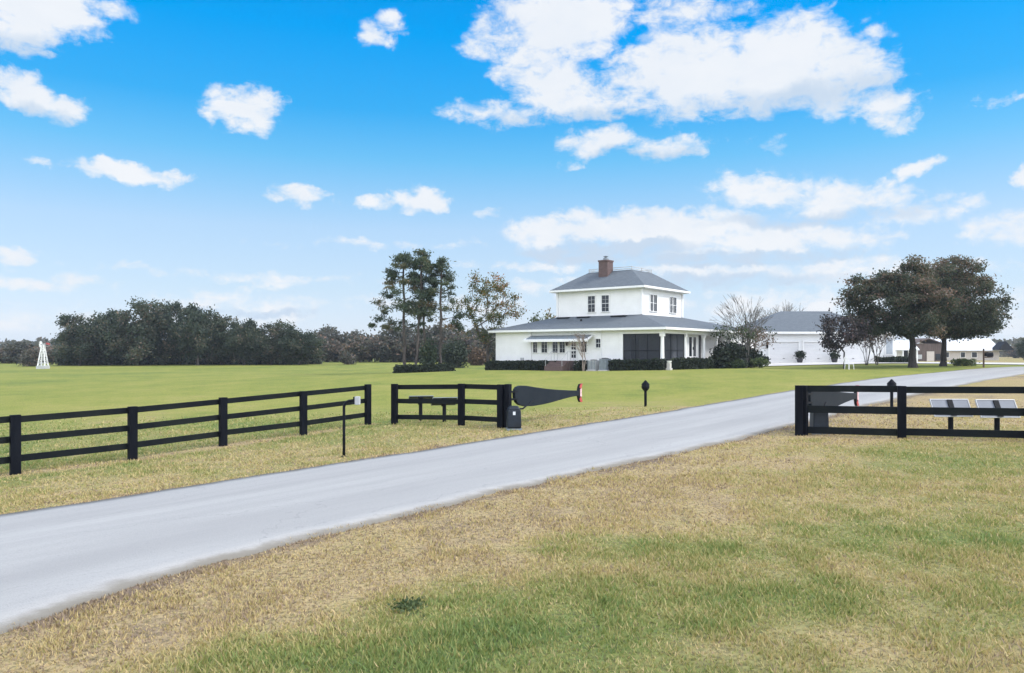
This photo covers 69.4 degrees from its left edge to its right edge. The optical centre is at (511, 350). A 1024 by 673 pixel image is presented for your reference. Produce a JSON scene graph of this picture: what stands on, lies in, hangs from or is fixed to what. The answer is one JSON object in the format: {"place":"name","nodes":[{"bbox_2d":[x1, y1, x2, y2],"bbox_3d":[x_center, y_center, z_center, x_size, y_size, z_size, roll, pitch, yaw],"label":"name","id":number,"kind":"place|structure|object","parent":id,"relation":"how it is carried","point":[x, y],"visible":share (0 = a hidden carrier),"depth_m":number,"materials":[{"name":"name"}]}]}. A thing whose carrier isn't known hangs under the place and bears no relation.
{"place":"outdoors","nodes":[
{"label":"outdoors","id":0,"kind":"place"},
{"bbox_2d":[0,356,1023,672],"bbox_3d":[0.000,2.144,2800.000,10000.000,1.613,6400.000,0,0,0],"label":"ground","id":1,"kind":"structure","parent":0,"point":[32,390],"depth_m":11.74,"materials":[{"name":"green plant"}]},
{"bbox_2d":[0,340,38,362],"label":"grove tree","id":2,"kind":"object","parent":1,"relation":"on","point":[17,348],"visible":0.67,"depth_m":137.49,"materials":[{"name":"green plant"}]},
{"bbox_2d":[15,346,46,365],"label":"round shrub","id":3,"kind":"object","parent":1,"relation":"on","point":[30,357],"visible":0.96,"depth_m":115.37,"materials":[{"name":"green plant"}]},
{"bbox_2d":[36,341,49,368],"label":"windmill","id":4,"kind":"object","parent":1,"relation":"on","point":[42,348],"visible":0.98,"depth_m":103.81,"materials":[{"name":"paint"}]},
{"bbox_2d":[31,345,57,362],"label":"grove tree","id":5,"kind":"object","parent":1,"relation":"on","point":[49,352],"visible":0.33,"depth_m":139.73,"materials":[{"name":"green plant"}]},
{"bbox_2d":[50,311,102,365],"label":"grove tree","id":6,"kind":"object","parent":1,"relation":"on","point":[67,350],"visible":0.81,"depth_m":118.11,"materials":[{"name":"green plant"}]},
{"bbox_2d":[70,308,128,364],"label":"grove tree","id":7,"kind":"object","parent":1,"relation":"on","point":[103,320],"visible":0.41,"depth_m":119.26,"materials":[{"name":"green plant"}]},
{"bbox_2d":[100,295,176,365],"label":"grove tree","id":8,"kind":"object","parent":1,"relation":"on","point":[134,348],"visible":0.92,"depth_m":116.60,"materials":[{"name":"green plant"}]},
{"bbox_2d":[143,299,184,364],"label":"grove tree","id":9,"kind":"object","parent":1,"relation":"on","point":[171,310],"visible":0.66,"depth_m":119.44,"materials":[{"name":"green plant"}]},
{"bbox_2d":[0,384,370,474],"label":"board fence","id":10,"kind":"object","parent":1,"relation":"on","point":[15,438],"visible":0.87,"depth_m":18.99,"materials":[{"name":"black paint"}]},
{"bbox_2d":[50,348,326,364],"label":"undergrowth","id":11,"kind":"object","parent":1,"relation":"on","point":[59,361],"visible":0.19,"depth_m":123.14,"materials":[{"name":"green plant"}]},
{"bbox_2d":[168,302,227,364],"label":"grove tree","id":12,"kind":"object","parent":1,"relation":"on","point":[194,331],"visible":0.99,"depth_m":116.77,"materials":[{"name":"green plant"}]},
{"bbox_2d":[199,311,241,364],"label":"grove tree","id":13,"kind":"object","parent":1,"relation":"on","point":[218,355],"visible":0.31,"depth_m":120.08,"materials":[{"name":"green plant"}]},
{"bbox_2d":[215,318,269,364],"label":"grove tree","id":14,"kind":"object","parent":1,"relation":"on","point":[245,333],"visible":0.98,"depth_m":117.42,"materials":[{"name":"green plant"}]},
{"bbox_2d":[250,319,299,364],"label":"grove tree","id":15,"kind":"object","parent":1,"relation":"on","point":[268,353],"visible":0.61,"depth_m":119.29,"materials":[{"name":"green plant"}]},
{"bbox_2d":[269,327,326,364],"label":"grove tree","id":16,"kind":"object","parent":1,"relation":"on","point":[304,344],"visible":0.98,"depth_m":118.31,"materials":[{"name":"green plant"}]},
{"bbox_2d":[304,328,335,355],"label":"grove tree","id":17,"kind":"object","parent":1,"relation":"on","point":[324,346],"visible":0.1,"depth_m":142.79,"materials":[{"name":"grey plant"}]},
{"bbox_2d":[314,324,345,361],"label":"grove tree","id":18,"kind":"object","parent":1,"relation":"on","point":[334,332],"visible":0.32,"depth_m":146.49,"materials":[{"name":"green plant"}]},
{"bbox_2d":[319,330,342,361],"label":"grove tree","id":19,"kind":"object","parent":1,"relation":"on","point":[328,356],"visible":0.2,"depth_m":144.37,"materials":[{"name":"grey plant"}]},
{"bbox_2d":[338,350,357,364],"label":"round shrub","id":20,"kind":"object","parent":1,"relation":"on","point":[346,358],"visible":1,"depth_m":121.46,"materials":[{"name":"green plant"}]},
{"bbox_2d":[340,396,359,456],"bbox_3d":[-3.809,1.884,17.400,0.465,1.620,0.180,0,0,0],"label":"keypad post","id":21,"kind":"object","parent":1,"relation":"on","point":[355,400],"visible":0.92,"depth_m":17.37,"materials":[{"name":"metal"}]},
{"bbox_2d":[335,329,371,361],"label":"grove tree","id":22,"kind":"object","parent":1,"relation":"on","point":[345,335],"visible":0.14,"depth_m":148.31,"materials":[{"name":"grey plant"}]},
{"bbox_2d":[339,330,374,362],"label":"grove tree","id":23,"kind":"object","parent":1,"relation":"on","point":[359,346],"visible":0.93,"depth_m":139.43,"materials":[{"name":"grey plant"}]},
{"bbox_2d":[357,329,380,361],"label":"grove tree","id":24,"kind":"object","parent":1,"relation":"on","point":[370,359],"visible":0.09,"depth_m":147.59,"materials":[{"name":"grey plant"}]},
{"bbox_2d":[368,337,386,361],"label":"grove tree","id":25,"kind":"object","parent":1,"relation":"on","point":[377,345],"visible":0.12,"depth_m":144.83,"materials":[{"name":"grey plant"}]},
{"bbox_2d":[367,330,388,361],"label":"grove tree","id":26,"kind":"object","parent":1,"relation":"on","point":[374,358],"visible":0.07,"depth_m":147.99,"materials":[{"name":"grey plant"}]},
{"bbox_2d":[369,324,416,361],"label":"grove tree","id":27,"kind":"object","parent":1,"relation":"on","point":[387,340],"visible":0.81,"depth_m":139.61,"materials":[{"name":"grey plant"}]},
{"bbox_2d":[378,337,419,361],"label":"grove tree","id":28,"kind":"object","parent":1,"relation":"on","point":[398,347],"visible":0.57,"depth_m":139.29,"materials":[{"name":"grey plant"}]},
{"bbox_2d":[368,251,435,364],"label":"pine tree","id":29,"kind":"object","parent":1,"relation":"on","point":[402,266],"visible":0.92,"depth_m":71.97,"materials":[{"name":"green plant"}]},
{"bbox_2d":[387,596,428,616],"bbox_3d":[-0.990,2.396,6.993,0.425,0.098,0.503,0,0,0],"label":"weed","id":30,"kind":"object","parent":1,"relation":"on","point":[408,605],"visible":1,"depth_m":6.98,"materials":[{"name":"green plant"}]},
{"bbox_2d":[400,326,416,361],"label":"grove tree","id":31,"kind":"object","parent":1,"relation":"on","point":[410,332],"visible":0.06,"depth_m":150.99,"materials":[{"name":"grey plant"}]},
{"bbox_2d":[398,333,431,361],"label":"grove tree","id":32,"kind":"object","parent":1,"relation":"on","point":[412,358],"visible":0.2,"depth_m":140.30,"materials":[{"name":"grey plant"}]},
{"bbox_2d":[400,254,439,364],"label":"pine tree","id":33,"kind":"object","parent":1,"relation":"on","point":[425,266],"visible":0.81,"depth_m":71.89,"materials":[{"name":"green plant"}]},
{"bbox_2d":[408,395,433,420],"bbox_3d":[-3.115,2.095,25.201,0.830,1.168,0.458,0,0,-14],"label":"solar panel","id":34,"kind":"object","parent":1,"relation":"on","point":[421,397],"visible":0.38,"depth_m":25.11,"materials":[{"name":"grey paint"}]},
{"bbox_2d":[405,248,437,344],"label":"pine tree","id":35,"kind":"object","parent":1,"relation":"on","point":[423,253],"visible":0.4,"depth_m":72.94,"materials":[{"name":"green plant"}]},
{"bbox_2d":[392,362,455,372],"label":"ring hedge","id":36,"kind":"object","parent":1,"relation":"on","point":[422,367],"visible":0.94,"depth_m":70.30,"materials":[{"name":"green plant"}]},
{"bbox_2d":[417,334,438,364],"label":"juniper","id":37,"kind":"object","parent":1,"relation":"on","point":[428,351],"visible":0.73,"depth_m":71.80,"materials":[{"name":"green plant"}]},
{"bbox_2d":[414,322,450,361],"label":"grove tree","id":38,"kind":"object","parent":1,"relation":"on","point":[434,330],"visible":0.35,"depth_m":139.26,"materials":[{"name":"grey plant"}]},
{"bbox_2d":[420,256,467,362],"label":"pine tree","id":39,"kind":"object","parent":1,"relation":"on","point":[439,270],"visible":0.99,"depth_m":72.23,"materials":[{"name":"green plant"}]},
{"bbox_2d":[431,397,457,421],"bbox_3d":[-2.253,2.092,24.601,0.830,1.128,0.458,0,0,-14],"label":"solar panel","id":40,"kind":"object","parent":1,"relation":"on","point":[443,409],"visible":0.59,"depth_m":24.53,"materials":[{"name":"grey paint"}]},
{"bbox_2d":[391,384,503,427],"bbox_3d":[-2.028,1.910,23.421,4.272,1.798,0.434,0,0,30],"label":"board fence","id":41,"kind":"object","parent":1,"relation":"on","point":[461,401],"visible":0.91,"depth_m":23.44,"materials":[{"name":"black paint"}]},
{"bbox_2d":[431,326,473,361],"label":"grove tree","id":42,"kind":"object","parent":1,"relation":"on","point":[457,335],"visible":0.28,"depth_m":139.10,"materials":[{"name":"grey plant"}]},
{"bbox_2d":[441,337,471,367],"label":"round shrub","id":43,"kind":"object","parent":1,"relation":"on","point":[456,355],"visible":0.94,"depth_m":99.00,"materials":[{"name":"green plant"}]},
{"bbox_2d":[466,344,491,364],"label":"round shrub","id":44,"kind":"object","parent":1,"relation":"on","point":[476,357],"visible":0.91,"depth_m":111.11,"materials":[{"name":"brown plant"}]},
{"bbox_2d":[464,329,495,359],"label":"grove tree","id":45,"kind":"object","parent":1,"relation":"on","point":[478,343],"visible":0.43,"depth_m":139.82,"materials":[{"name":"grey plant"}]},
{"bbox_2d":[468,325,501,360],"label":"grove tree","id":46,"kind":"object","parent":1,"relation":"on","point":[494,357],"visible":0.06,"depth_m":144.98,"materials":[{"name":"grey plant"}]},
{"bbox_2d":[449,269,529,361],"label":"maple tree","id":47,"kind":"object","parent":1,"relation":"on","point":[500,289],"visible":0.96,"depth_m":73.93,"materials":[{"name":"green plant"}]},
{"bbox_2d":[0,337,1022,356],"bbox_3d":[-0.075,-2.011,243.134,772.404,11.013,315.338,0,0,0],"label":"wood","id":48,"kind":"object","parent":1,"relation":"on","point":[44,340],"visible":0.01,"depth_m":283.12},
{"bbox_2d":[505,399,533,430],"bbox_3d":[0.193,1.912,22.244,0.571,0.834,1.600,0,0,16],"label":"gate operator","id":49,"kind":"object","parent":1,"relation":"on","point":[513,417],"visible":0.98,"depth_m":21.57,"materials":[{"name":"grey paint"}]},
{"bbox_2d":[484,360,556,370],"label":"hedge","id":50,"kind":"object","parent":1,"relation":"on","point":[538,365],"visible":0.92,"depth_m":69.84,"materials":[{"name":"green plant"}]},
{"bbox_2d":[527,307,555,322],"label":"maple tree","id":51,"kind":"object","parent":1,"relation":"on","point":[534,318],"visible":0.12,"depth_m":95.92,"materials":[{"name":"green plant"}]},
{"bbox_2d":[504,383,582,427],"bbox_3d":[1.147,1.756,24.137,0.160,1.520,4.760,0,0,33],"label":"gate leaf","id":52,"kind":"object","parent":1,"relation":"on","point":[523,395],"visible":0.84,"depth_m":23.32,"materials":[{"name":"grey paint"}]},
{"bbox_2d":[567,333,587,370],"bbox_3d":[5.481,0.120,64.051,2.398,3.590,2.646,0,0,0],"label":"tree","id":53,"kind":"object","parent":1,"relation":"on","point":[581,352],"visible":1,"depth_m":63.98,"materials":[{"name":"brown plant"}]},
{"bbox_2d":[572,360,587,370],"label":"hedge","id":54,"kind":"object","parent":1,"relation":"on","point":[578,365],"visible":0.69,"depth_m":65.56,"materials":[{"name":"green plant"}]},
{"bbox_2d":[586,359,598,370],"bbox_3d":[7.142,1.290,64.614,1.000,1.080,0.950,0,0,38],"label":"water tank","id":55,"kind":"object","parent":1,"relation":"on","point":[593,364],"visible":0.92,"depth_m":64.27,"materials":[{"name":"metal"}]},
{"bbox_2d":[598,358,610,370],"bbox_3d":[8.043,1.199,63.911,0.920,1.210,0.950,0,0,38],"label":"water tank","id":56,"kind":"object","parent":1,"relation":"on","point":[603,364],"visible":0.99,"depth_m":63.58,"materials":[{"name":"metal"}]},
{"bbox_2d":[488,256,760,370],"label":"farmhouse","id":57,"kind":"object","parent":1,"relation":"on","point":[620,314],"visible":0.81,"depth_m":68.17,"materials":[{"name":"white"}]},
{"bbox_2d":[532,342,537,352],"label":"window","id":58,"kind":"structure","parent":57,"relation":"in","point":[534,344],"depth_m":70.12,"materials":[{"name":"grey glass"}]},
{"bbox_2d":[541,342,547,352],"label":"window","id":59,"kind":"structure","parent":57,"relation":"in","point":[544,345],"depth_m":69.42,"materials":[{"name":"white paint"}]},
{"bbox_2d":[552,342,558,352],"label":"window","id":60,"kind":"structure","parent":57,"relation":"in","point":[555,345],"depth_m":68.66,"materials":[{"name":"grey glass"}]},
{"bbox_2d":[559,342,565,352],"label":"window","id":61,"kind":"structure","parent":57,"relation":"in","point":[562,347],"depth_m":68.18,"materials":[{"name":"grey glass"}]},
{"bbox_2d":[570,342,577,360],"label":"front door","id":62,"kind":"structure","parent":57,"relation":"in","point":[574,355],"depth_m":67.32,"materials":[{"name":"white paint"}]},
{"bbox_2d":[587,295,595,312],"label":"window","id":63,"kind":"structure","parent":57,"relation":"in","point":[591,299],"depth_m":69.46,"materials":[{"name":"grey glass"}]},
{"bbox_2d":[601,294,609,311],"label":"window","id":64,"kind":"structure","parent":57,"relation":"in","point":[605,299],"depth_m":68.55,"materials":[{"name":"white glass"}]},
{"bbox_2d":[649,294,657,311],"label":"window","id":65,"kind":"structure","parent":57,"relation":"in","point":[653,298],"depth_m":67.98,"materials":[{"name":"white glass"}]},
{"bbox_2d":[669,296,676,313],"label":"window","id":66,"kind":"structure","parent":57,"relation":"in","point":[672,300],"depth_m":71.14,"materials":[{"name":"white glass"}]},
{"bbox_2d":[686,335,698,357],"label":"side doors","id":67,"kind":"structure","parent":57,"relation":"in","point":[692,341],"depth_m":67.65,"materials":[{"name":"white paint"}]},
{"bbox_2d":[608,357,668,370],"bbox_3d":[10.547,1.171,62.448,5.624,1.320,1.371,0,0,38],"label":"hedge","id":68,"kind":"object","parent":1,"relation":"on","point":[654,363],"visible":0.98,"depth_m":61.90,"materials":[{"name":"green plant"}]},
{"bbox_2d":[641,380,649,406],"bbox_3d":[5.377,1.812,29.800,0.340,1.260,0.340,0,0,0],"label":"path light","id":69,"kind":"object","parent":1,"relation":"on","point":[645,384],"visible":0.96,"depth_m":29.75,"materials":[{"name":"black paint"}]},
{"bbox_2d":[670,357,718,369],"bbox_3d":[16.127,1.140,65.077,1.377,1.326,8.507,0,0,37],"label":"hedge","id":70,"kind":"object","parent":1,"relation":"on","point":[682,363],"visible":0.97,"depth_m":63.68,"materials":[{"name":"green plant"}]},
{"bbox_2d":[708,338,748,367],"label":"shrub","id":71,"kind":"object","parent":1,"relation":"on","point":[726,353],"visible":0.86,"depth_m":67.37,"materials":[{"name":"green plant"}]},
{"bbox_2d":[724,358,748,367],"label":"shrub","id":72,"kind":"object","parent":1,"relation":"on","point":[742,363],"visible":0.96,"depth_m":66.52,"materials":[{"name":"green plant"}]},
{"bbox_2d":[709,295,776,367],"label":"bare tree","id":73,"kind":"object","parent":1,"relation":"on","point":[751,333],"visible":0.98,"depth_m":68.40,"materials":[{"name":"grey plant"}]},
{"bbox_2d":[726,341,764,367],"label":"shrub","id":74,"kind":"object","parent":1,"relation":"on","point":[754,354],"visible":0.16,"depth_m":69.43,"materials":[{"name":"green plant"}]},
{"bbox_2d":[735,321,775,367],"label":"tree","id":75,"kind":"object","parent":1,"relation":"on","point":[758,339],"visible":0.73,"depth_m":70.15,"materials":[{"name":"grey plant"}]},
{"bbox_2d":[749,357,770,367],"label":"shrub","id":76,"kind":"object","parent":1,"relation":"on","point":[759,362],"visible":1,"depth_m":67.85,"materials":[{"name":"green plant"}]},
{"bbox_2d":[746,299,804,319],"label":"bare tree","id":77,"kind":"object","parent":1,"relation":"on","point":[784,309],"visible":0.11,"depth_m":107.07,"materials":[{"name":"grey plant"}]},
{"bbox_2d":[737,311,894,362],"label":"garage","id":78,"kind":"structure","parent":1,"relation":"on","point":[794,334],"depth_m":84.00,"materials":[{"name":"white paint"}]},
{"bbox_2d":[768,341,799,362],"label":"garage door","id":79,"kind":"structure","parent":78,"relation":"in","point":[778,352],"depth_m":83.96,"materials":[{"name":"white paint"}]},
{"bbox_2d":[802,341,834,361],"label":"garage door","id":80,"kind":"structure","parent":78,"relation":"in","point":[811,352],"depth_m":83.96,"materials":[{"name":"white paint"}]},
{"bbox_2d":[837,341,869,361],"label":"garage door","id":81,"kind":"structure","parent":78,"relation":"in","point":[851,353],"depth_m":83.96,"materials":[{"name":"white paint"}]},
{"bbox_2d":[885,337,893,354],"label":"window","id":82,"kind":"structure","parent":78,"relation":"in","point":[889,348],"depth_m":83.90,"materials":[{"name":"white glass"}]},
{"bbox_2d":[809,402,829,434],"bbox_3d":[8.373,1.824,20.115,0.591,0.831,0.787,0,0,6],"label":"gate operator","id":83,"kind":"object","parent":1,"relation":"on","point":[819,419],"visible":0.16,"depth_m":19.77,"materials":[{"name":"grey paint"}]},
{"bbox_2d":[810,308,875,368],"bbox_3d":[26.929,-0.979,60.858,4.805,5.203,4.464,0,0,0],"label":"young tree","id":84,"kind":"object","parent":1,"relation":"on","point":[829,327],"visible":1,"depth_m":60.31,"materials":[{"name":"green plant"}]},
{"bbox_2d":[847,332,883,364],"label":"young tree","id":85,"kind":"object","parent":1,"relation":"on","point":[869,346],"visible":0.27,"depth_m":70.87,"materials":[{"name":"grey plant"}]},
{"bbox_2d":[864,332,894,364],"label":"young tree","id":86,"kind":"object","parent":1,"relation":"on","point":[884,337],"visible":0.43,"depth_m":71.47,"materials":[{"name":"grey plant"}]},
{"bbox_2d":[874,355,907,362],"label":"hedge","id":87,"kind":"object","parent":1,"relation":"on","point":[897,359],"visible":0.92,"depth_m":82.77,"materials":[{"name":"green plant"}]},
{"bbox_2d":[887,379,896,406],"bbox_3d":[14.112,1.681,27.500,0.340,1.260,0.340,0,0,0],"label":"path light","id":88,"kind":"object","parent":1,"relation":"on","point":[891,382],"visible":0.57,"depth_m":27.45,"materials":[{"name":"black paint"}]},
{"bbox_2d":[763,362,1023,365],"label":"concrete forecourt","id":89,"kind":"structure","parent":1,"relation":"on","point":[797,363],"depth_m":80.39,"materials":[{"name":"grey concrete"}]},
{"bbox_2d":[793,350,805,362],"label":"potted plant","id":90,"kind":"object","parent":89,"relation":"on","point":[800,356],"visible":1,"depth_m":82.66,"materials":[{"name":"green plant"}]},
{"bbox_2d":[829,350,840,361],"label":"potted plant","id":91,"kind":"object","parent":89,"relation":"on","point":[835,358],"visible":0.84,"depth_m":82.64,"materials":[{"name":"green plant"}]},
{"bbox_2d":[830,253,972,367],"bbox_3d":[32.586,-3.259,61.799,10.438,9.689,9.406,0,0,0],"label":"oak tree","id":92,"kind":"object","parent":1,"relation":"on","point":[897,292],"visible":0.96,"depth_m":60.72,"materials":[{"name":"green plant"}]},
{"bbox_2d":[895,340,919,361],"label":"cottage","id":93,"kind":"structure","parent":1,"relation":"on","point":[902,347],"depth_m":100.33,"materials":[{"name":"white paint"}]},
{"bbox_2d":[795,385,1023,438],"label":"board fence","id":94,"kind":"object","parent":1,"relation":"on","point":[902,410],"visible":0.82,"depth_m":18.65,"materials":[{"name":"black paint"}]},
{"bbox_2d":[803,385,858,435],"bbox_3d":[9.262,1.676,21.366,0.160,1.520,4.760,0,0,41],"label":"gate leaf","id":95,"kind":"object","parent":94,"relation":"attached to","point":[822,398],"visible":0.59,"depth_m":20.54,"materials":[{"name":"grey paint"}]},
{"bbox_2d":[915,338,941,360],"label":"barn","id":96,"kind":"structure","parent":1,"relation":"on","point":[930,349],"depth_m":150.00,"materials":[{"name":"beige paint"}]},
{"bbox_2d":[927,351,933,360],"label":"barn door","id":97,"kind":"structure","parent":96,"relation":"in","point":[930,354],"depth_m":149.94,"materials":[{"name":"beige paint"}]},
{"bbox_2d":[929,399,972,428],"bbox_3d":[11.365,1.868,19.151,0.990,1.241,0.298,0,0,0],"label":"solar panel","id":98,"kind":"object","parent":1,"relation":"on","point":[962,403],"visible":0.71,"depth_m":19.17,"materials":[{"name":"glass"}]},
{"bbox_2d":[905,254,1018,365],"bbox_3d":[38.928,-3.462,65.456,9.557,10.028,8.887,0,0,24],"label":"oak tree","id":99,"kind":"object","parent":1,"relation":"on","point":[986,316],"visible":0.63,"depth_m":63.45,"materials":[{"name":"green plant"}]},
{"bbox_2d":[949,358,979,365],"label":"shrub","id":100,"kind":"object","parent":1,"relation":"on","point":[964,362],"visible":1,"depth_m":66.66,"materials":[{"name":"green plant"}]},
{"bbox_2d":[918,338,1013,359],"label":"bungalow","id":101,"kind":"object","parent":1,"relation":"on","point":[970,349],"visible":0.61,"depth_m":180.00,"materials":[{"name":"beige paint"}]},
{"bbox_2d":[983,349,993,366],"bbox_3d":[40.478,0.657,62.955,0.752,1.700,0.340,0,0,8],"label":"mailbox","id":102,"kind":"object","parent":1,"relation":"on","point":[989,354],"visible":0.94,"depth_m":62.91,"materials":[{"name":"metal"}]},
{"bbox_2d":[975,399,1020,429],"bbox_3d":[12.304,1.857,18.751,0.990,1.241,0.298,0,0,0],"label":"solar panel","id":103,"kind":"object","parent":1,"relation":"on","point":[995,403],"visible":0.66,"depth_m":18.78,"materials":[{"name":"glass"}]},
{"bbox_2d":[1001,344,1018,357],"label":"grove tree","id":104,"kind":"object","parent":1,"relation":"on","point":[1009,353],"visible":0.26,"depth_m":239.04,"materials":[{"name":"grey plant"}]},
{"bbox_2d":[1014,338,1023,359],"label":"grove tree","id":105,"kind":"object","parent":1,"relation":"on","point":[1020,348],"visible":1,"depth_m":128.18,"materials":[{"name":"green plant"}]},
{"bbox_2d":[0,367,1023,633],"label":"driveway","id":106,"kind":"structure","parent":0,"point":[56,559],"depth_m":12.29,"materials":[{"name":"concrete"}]},
{"bbox_2d":[0,0,1023,345],"label":"sky","id":107,"kind":"structure","parent":0,"point":[263,161],"materials":[{"name":"blue"}]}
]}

